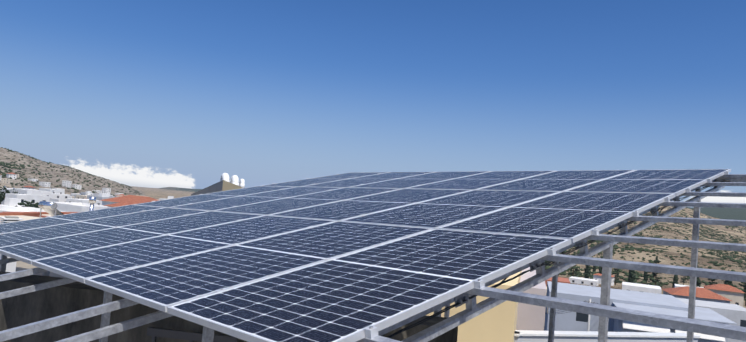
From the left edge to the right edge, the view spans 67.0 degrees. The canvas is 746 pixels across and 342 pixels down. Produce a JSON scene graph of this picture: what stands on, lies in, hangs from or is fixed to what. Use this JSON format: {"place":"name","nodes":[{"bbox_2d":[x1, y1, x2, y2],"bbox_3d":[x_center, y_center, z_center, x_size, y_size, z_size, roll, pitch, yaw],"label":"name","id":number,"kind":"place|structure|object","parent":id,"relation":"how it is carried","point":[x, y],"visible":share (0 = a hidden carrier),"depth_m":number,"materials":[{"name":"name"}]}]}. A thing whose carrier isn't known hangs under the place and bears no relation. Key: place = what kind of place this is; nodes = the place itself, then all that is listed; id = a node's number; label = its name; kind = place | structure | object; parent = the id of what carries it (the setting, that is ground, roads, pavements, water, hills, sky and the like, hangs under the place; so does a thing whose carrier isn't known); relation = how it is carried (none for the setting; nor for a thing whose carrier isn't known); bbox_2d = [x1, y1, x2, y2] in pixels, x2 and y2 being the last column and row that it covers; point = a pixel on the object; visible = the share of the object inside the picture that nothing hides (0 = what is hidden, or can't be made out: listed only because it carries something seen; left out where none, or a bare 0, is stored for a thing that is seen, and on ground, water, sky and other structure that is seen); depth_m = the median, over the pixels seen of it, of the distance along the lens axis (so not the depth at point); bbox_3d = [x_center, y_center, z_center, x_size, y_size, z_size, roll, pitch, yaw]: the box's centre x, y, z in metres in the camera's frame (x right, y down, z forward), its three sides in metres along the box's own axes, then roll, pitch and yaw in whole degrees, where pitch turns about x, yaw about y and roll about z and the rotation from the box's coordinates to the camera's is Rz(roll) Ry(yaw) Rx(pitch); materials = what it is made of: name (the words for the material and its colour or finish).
{"place":"outdoors","nodes":[
{"label":"outdoors","id":0,"kind":"place"},
{"bbox_2d":[0,147,745,307],"bbox_3d":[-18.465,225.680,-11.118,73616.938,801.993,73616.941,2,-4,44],"label":"terrain","id":1,"kind":"structure","parent":0,"point":[680,234],"depth_m":853.38,"materials":[{"name":"brown soil"}]},
{"bbox_2d":[0,180,699,341],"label":"building","id":2,"kind":"structure","parent":1,"relation":"on","point":[508,321],"depth_m":4.88,"materials":[{"name":"paint"}]},
{"bbox_2d":[220,173,244,187],"bbox_3d":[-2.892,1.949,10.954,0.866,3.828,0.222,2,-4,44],"label":"water tanks","id":3,"kind":"object","parent":2,"relation":"on","point":[234,179],"visible":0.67,"depth_m":10.94,"materials":[{"name":"white plastic"}]},
{"bbox_2d":[0,198,700,341],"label":"steel posts","id":4,"kind":"object","parent":2,"relation":"on","point":[208,335],"visible":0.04,"depth_m":5.16,"materials":[{"name":"grey metal"}]},
{"bbox_2d":[0,169,730,341],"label":"solar panels","id":5,"kind":"object","parent":4,"relation":"on","point":[277,275],"visible":1,"depth_m":4.10,"materials":[{"name":"blue"}]},
{"bbox_2d":[0,171,745,341],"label":"steel structure","id":6,"kind":"object","parent":2,"relation":"on","point":[497,296],"visible":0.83,"depth_m":2.99,"materials":[{"name":"grey metal"}]},
{"bbox_2d":[0,172,745,341],"bbox_3d":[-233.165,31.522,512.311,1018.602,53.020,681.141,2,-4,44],"label":"town","id":7,"kind":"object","parent":1,"relation":"on","point":[720,303],"visible":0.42,"depth_m":75.70,"materials":[{"name":"white paint"}]},
{"bbox_2d":[0,147,745,296],"bbox_3d":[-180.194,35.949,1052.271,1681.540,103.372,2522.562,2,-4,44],"label":"scrub","id":8,"kind":"object","parent":1,"relation":"on","point":[615,247],"visible":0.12,"depth_m":620.64,"materials":[{"name":"green plant"}]},
{"bbox_2d":[0,187,745,305],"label":"trees","id":9,"kind":"object","parent":1,"relation":"on","point":[631,278],"visible":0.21,"depth_m":312.00,"materials":[{"name":"green plant"}]},
{"bbox_2d":[549,299,597,330],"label":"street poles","id":10,"kind":"object","parent":1,"relation":"on","point":[588,327],"visible":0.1,"depth_m":64.23,"materials":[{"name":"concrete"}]},
{"bbox_2d":[0,0,745,202],"label":"sky","id":11,"kind":"structure","parent":0,"point":[137,93],"materials":[{"name":"blue"}]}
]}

